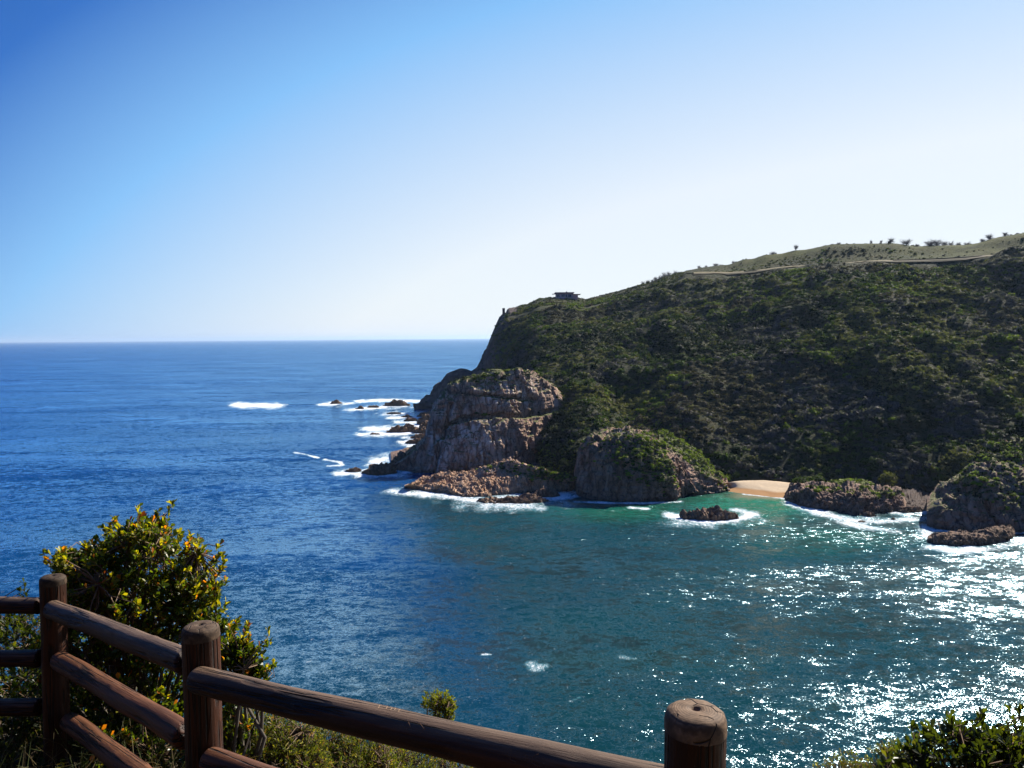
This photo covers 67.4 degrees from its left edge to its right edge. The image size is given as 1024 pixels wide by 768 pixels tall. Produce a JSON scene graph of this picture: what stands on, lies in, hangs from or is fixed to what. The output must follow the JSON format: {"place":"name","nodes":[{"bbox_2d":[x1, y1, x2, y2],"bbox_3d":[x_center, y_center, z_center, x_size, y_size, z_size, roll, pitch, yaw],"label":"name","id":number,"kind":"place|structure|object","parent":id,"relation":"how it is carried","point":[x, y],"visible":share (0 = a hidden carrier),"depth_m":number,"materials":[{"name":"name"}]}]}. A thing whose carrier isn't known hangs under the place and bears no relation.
{"place":"outdoors","nodes":[
{"label":"outdoors","id":0,"kind":"place"},
{"bbox_2d":[0,686,256,767],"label":"ground","id":1,"kind":"structure","parent":0,"point":[4,735],"depth_m":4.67,"materials":[{"name":"green plant"}]},
{"bbox_2d":[0,578,184,767],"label":"leafy shrub","id":2,"kind":"object","parent":1,"relation":"on","point":[20,626],"visible":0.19,"depth_m":4.87,"materials":[{"name":"green plant"}]},
{"bbox_2d":[5,499,244,767],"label":"leafy shrub","id":3,"kind":"object","parent":1,"relation":"on","point":[93,586],"visible":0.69,"depth_m":4.55,"materials":[{"name":"green plant"}]},
{"bbox_2d":[220,620,277,764],"bbox_3d":[-1.561,1.931,4.331,0.505,1.242,0.432,0,3,0],"label":"leafy shrub","id":4,"kind":"object","parent":1,"relation":"on","point":[237,657],"visible":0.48,"depth_m":4.27,"materials":[{"name":"green plant"}]},
{"bbox_2d":[227,707,312,767],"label":"fine shrub","id":5,"kind":"object","parent":1,"relation":"on","point":[277,721],"visible":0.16,"depth_m":4.47,"materials":[{"name":"green plant"}]},
{"bbox_2d":[244,715,341,767],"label":"fine shrub","id":6,"kind":"object","parent":1,"relation":"on","point":[313,758],"visible":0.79,"depth_m":4.40,"materials":[{"name":"green plant"}]},
{"bbox_2d":[302,725,367,767],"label":"fine shrub","id":7,"kind":"object","parent":1,"relation":"on","point":[323,732],"visible":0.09,"depth_m":4.93,"materials":[{"name":"green plant"}]},
{"bbox_2d":[0,573,726,767],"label":"wooden fence","id":8,"kind":"object","parent":1,"relation":"on","point":[695,733],"visible":0.99,"depth_m":2.70,"materials":[{"name":"brown wood"}]},
{"bbox_2d":[321,733,412,767],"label":"fine shrub","id":9,"kind":"object","parent":1,"relation":"on","point":[377,755],"visible":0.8,"depth_m":4.81,"materials":[{"name":"green plant"}]},
{"bbox_2d":[365,742,439,767],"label":"fine shrub","id":10,"kind":"object","parent":1,"relation":"on","point":[407,759],"visible":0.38,"depth_m":5.36,"materials":[{"name":"green plant"}]},
{"bbox_2d":[420,688,458,767],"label":"leafy shrub","id":11,"kind":"object","parent":1,"relation":"on","point":[447,707],"visible":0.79,"depth_m":6.35,"materials":[{"name":"green plant"}]},
{"bbox_2d":[416,756,473,767],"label":"fine shrub","id":12,"kind":"object","parent":1,"relation":"on","point":[453,765],"visible":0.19,"depth_m":5.60,"materials":[{"name":"green plant"}]},
{"bbox_2d":[812,748,873,767],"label":"fine shrub","id":13,"kind":"object","parent":1,"relation":"on","point":[853,764],"visible":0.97,"depth_m":4.37,"materials":[{"name":"green plant"}]},
{"bbox_2d":[863,737,907,767],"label":"fine shrub","id":14,"kind":"object","parent":1,"relation":"on","point":[889,749],"visible":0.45,"depth_m":4.15,"materials":[{"name":"green plant"}]},
{"bbox_2d":[877,701,1023,767],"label":"leafy shrub","id":15,"kind":"object","parent":1,"relation":"on","point":[985,745],"visible":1,"depth_m":3.69,"materials":[{"name":"green plant"}]},
{"bbox_2d":[0,339,1023,767],"bbox_3d":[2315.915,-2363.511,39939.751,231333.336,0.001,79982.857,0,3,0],"label":"sea","id":16,"kind":"structure","parent":0,"point":[782,633],"depth_m":166.69,"materials":[{"name":"blue liquid"}]},
{"bbox_2d":[330,399,342,403],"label":"sea rock","id":17,"kind":"object","parent":16,"relation":"in","point":[336,401],"visible":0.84,"depth_m":595.22,"materials":[{"name":"brown stone"}]},
{"bbox_2d":[344,467,360,471],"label":"sea rock","id":18,"kind":"object","parent":16,"relation":"in","point":[355,469],"visible":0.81,"depth_m":289.71,"materials":[{"name":"brown stone"}]},
{"bbox_2d":[361,462,396,475],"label":"sea rock","id":19,"kind":"object","parent":16,"relation":"in","point":[381,468],"visible":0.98,"depth_m":284.39,"materials":[{"name":"brown stone"}]},
{"bbox_2d":[383,399,409,405],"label":"sea rock","id":20,"kind":"object","parent":16,"relation":"in","point":[394,402],"visible":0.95,"depth_m":573.23,"materials":[{"name":"brown stone"}]},
{"bbox_2d":[386,423,415,432],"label":"sea rock","id":21,"kind":"object","parent":16,"relation":"in","point":[407,427],"visible":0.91,"depth_m":411.49,"materials":[{"name":"brown stone"}]},
{"bbox_2d":[391,451,411,470],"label":"sea rock","id":22,"kind":"object","parent":16,"relation":"in","point":[399,456],"visible":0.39,"depth_m":296.60,"materials":[{"name":"brown stone"}]},
{"bbox_2d":[404,417,417,420],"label":"sea rock","id":23,"kind":"object","parent":16,"relation":"in","point":[410,419],"visible":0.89,"depth_m":466.46,"materials":[{"name":"brown stone"}]},
{"bbox_2d":[405,438,420,443],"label":"sea rock","id":24,"kind":"object","parent":16,"relation":"in","point":[414,441],"visible":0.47,"depth_m":366.42,"materials":[{"name":"brown stone"}]},
{"bbox_2d":[410,433,424,438],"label":"sea rock","id":25,"kind":"object","parent":16,"relation":"in","point":[420,435],"visible":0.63,"depth_m":385.23,"materials":[{"name":"brown stone"}]},
{"bbox_2d":[412,420,427,432],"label":"sea rock","id":26,"kind":"object","parent":16,"relation":"in","point":[422,427],"visible":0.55,"depth_m":409.50,"materials":[{"name":"brown stone"}]},
{"bbox_2d":[417,413,429,424],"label":"sea rock","id":27,"kind":"object","parent":16,"relation":"in","point":[424,417],"visible":0.4,"depth_m":448.56,"materials":[{"name":"brown stone"}]},
{"bbox_2d":[417,411,430,416],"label":"sea rock","id":28,"kind":"object","parent":16,"relation":"in","point":[421,413],"visible":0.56,"depth_m":491.77,"materials":[{"name":"brown stone"}]},
{"bbox_2d":[391,367,562,473],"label":"sea cliff","id":29,"kind":"structure","parent":16,"relation":"in","point":[460,435],"depth_m":297.68,"materials":[{"name":"grey stone"}]},
{"bbox_2d":[436,368,564,417],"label":"cliff scrub","id":30,"kind":"object","parent":29,"relation":"on","point":[473,376],"visible":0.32,"depth_m":308.74,"materials":[{"name":"green plant"}]},
{"bbox_2d":[404,459,575,496],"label":"rock shelf","id":31,"kind":"object","parent":16,"relation":"in","point":[479,482],"visible":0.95,"depth_m":250.35,"materials":[{"name":"brown stone"}]},
{"bbox_2d":[476,461,576,484],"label":"shelf scrub","id":32,"kind":"object","parent":31,"relation":"on","point":[546,473],"visible":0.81,"depth_m":249.78,"materials":[{"name":"green plant"}]},
{"bbox_2d":[477,492,548,503],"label":"sea rock","id":33,"kind":"object","parent":16,"relation":"in","point":[528,498],"visible":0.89,"depth_m":234.15,"materials":[{"name":"brown stone"}]},
{"bbox_2d":[532,486,559,496],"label":"sea rock","id":34,"kind":"object","parent":16,"relation":"in","point":[544,491],"visible":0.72,"depth_m":242.32,"materials":[{"name":"brown stone"}]},
{"bbox_2d":[574,424,683,501],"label":"rock stack","id":35,"kind":"object","parent":16,"relation":"in","point":[594,480],"visible":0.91,"depth_m":237.74,"materials":[{"name":"stone"}]},
{"bbox_2d":[577,425,678,496],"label":"shrubs","id":36,"kind":"object","parent":35,"relation":"on","point":[640,455],"visible":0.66,"depth_m":239.52,"materials":[{"name":"green plant"}]},
{"bbox_2d":[659,432,729,496],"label":"rock spur","id":37,"kind":"structure","parent":16,"relation":"in","point":[692,481],"depth_m":246.15,"materials":[{"name":"stone"}]},
{"bbox_2d":[658,428,727,489],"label":"spur scrub","id":38,"kind":"object","parent":37,"relation":"on","point":[681,441],"visible":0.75,"depth_m":256.38,"materials":[{"name":"green plant"}]},
{"bbox_2d":[679,505,738,520],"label":"sea rock","id":39,"kind":"object","parent":16,"relation":"in","point":[716,513],"visible":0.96,"depth_m":210.51,"materials":[{"name":"brown stone"}]},
{"bbox_2d":[413,233,1023,491],"bbox_3d":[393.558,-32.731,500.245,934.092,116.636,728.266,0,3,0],"label":"headland","id":40,"kind":"structure","parent":16,"relation":"in","point":[952,251],"depth_m":331.46,"materials":[{"name":"plant"}]},
{"bbox_2d":[558,459,567,465],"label":"shrub","id":41,"kind":"object","parent":40,"relation":"on","point":[562,462],"visible":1,"depth_m":269.25,"materials":[{"name":"green plant"}]},
{"bbox_2d":[552,291,580,299],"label":"house","id":42,"kind":"structure","parent":40,"relation":"on","point":[566,294],"depth_m":571.01,"materials":[{"name":"grey glass"}]},
{"bbox_2d":[537,386,689,476],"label":"slope grass","id":43,"kind":"structure","parent":40,"relation":"on","point":[656,425],"depth_m":292.98,"materials":[{"name":"green plant"}]},
{"bbox_2d":[425,237,1023,492],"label":"hillside scrub","id":44,"kind":"object","parent":40,"relation":"on","point":[955,341],"visible":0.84,"depth_m":320.29,"materials":[{"name":"green plant"}]},
{"bbox_2d":[731,471,740,478],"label":"shrub","id":45,"kind":"object","parent":40,"relation":"on","point":[736,475],"visible":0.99,"depth_m":264.27,"materials":[{"name":"green plant"}]},
{"bbox_2d":[600,233,1020,295],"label":"ridge scrub","id":46,"kind":"object","parent":40,"relation":"on","point":[815,247],"visible":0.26,"depth_m":469.16,"materials":[{"name":"green plant"}]},
{"bbox_2d":[877,470,899,484],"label":"shrub","id":47,"kind":"object","parent":40,"relation":"on","point":[888,478],"visible":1,"depth_m":240.87,"materials":[{"name":"green plant"}]},
{"bbox_2d":[898,238,912,244],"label":"bare tree","id":48,"kind":"object","parent":40,"relation":"on","point":[906,242],"visible":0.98,"depth_m":451.77,"materials":[{"name":"plant"}]},
{"bbox_2d":[926,239,946,245],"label":"bare tree","id":49,"kind":"object","parent":40,"relation":"on","point":[938,242],"visible":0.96,"depth_m":444.79,"materials":[{"name":"plant"}]},
{"bbox_2d":[785,480,905,515],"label":"rock bank","id":50,"kind":"object","parent":16,"relation":"in","point":[856,502],"visible":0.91,"depth_m":222.33,"materials":[{"name":"stone"}]},
{"bbox_2d":[792,476,809,483],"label":"shrub","id":51,"kind":"object","parent":50,"relation":"on","point":[801,479],"visible":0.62,"depth_m":251.64,"materials":[{"name":"green plant"}]},
{"bbox_2d":[810,474,824,481],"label":"shrub","id":52,"kind":"object","parent":50,"relation":"on","point":[816,478],"visible":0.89,"depth_m":250.17,"materials":[{"name":"green plant"}]},
{"bbox_2d":[827,477,874,485],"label":"shrub","id":53,"kind":"object","parent":50,"relation":"on","point":[843,480],"visible":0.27,"depth_m":243.06,"materials":[{"name":"green plant"}]},
{"bbox_2d":[800,484,904,498],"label":"bank scrub","id":54,"kind":"object","parent":50,"relation":"on","point":[824,487],"visible":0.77,"depth_m":226.96,"materials":[{"name":"green plant"}]},
{"bbox_2d":[862,511,875,516],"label":"sea rock","id":55,"kind":"object","parent":16,"relation":"in","point":[869,514],"visible":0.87,"depth_m":212.51,"materials":[{"name":"brown stone"}]},
{"bbox_2d":[895,506,923,512],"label":"sea rock","id":56,"kind":"object","parent":16,"relation":"in","point":[910,509],"visible":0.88,"depth_m":217.30,"materials":[{"name":"brown stone"}]},
{"bbox_2d":[927,525,1014,545],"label":"rock slab","id":57,"kind":"object","parent":16,"relation":"in","point":[991,535],"visible":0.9,"depth_m":184.46,"materials":[{"name":"brown stone"}]},
{"bbox_2d":[927,437,1023,532],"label":"rock outcrop","id":58,"kind":"object","parent":16,"relation":"in","point":[949,507],"visible":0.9,"depth_m":198.87,"materials":[{"name":"stone"}]},
{"bbox_2d":[948,436,1023,521],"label":"outcrop scrub","id":59,"kind":"object","parent":58,"relation":"on","point":[1000,444],"visible":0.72,"depth_m":209.43,"materials":[{"name":"green plant"}]},
{"bbox_2d":[0,0,1023,341],"label":"sky","id":60,"kind":"structure","parent":0,"point":[171,170],"materials":[{"name":"blue"}]},
{"bbox_2d":[724,480,794,497],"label":"beach","id":61,"kind":"structure","parent":0,"point":[777,489],"depth_m":248.50,"materials":[{"name":"beige sand"}]},
{"bbox_2d":[694,255,991,274],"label":"road","id":62,"kind":"structure","parent":0,"point":[922,260],"depth_m":418.87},
{"bbox_2d":[902,487,930,510],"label":"shingle beach","id":63,"kind":"structure","parent":0,"point":[915,497],"depth_m":230.34,"materials":[{"name":"grey stone"}]}
]}

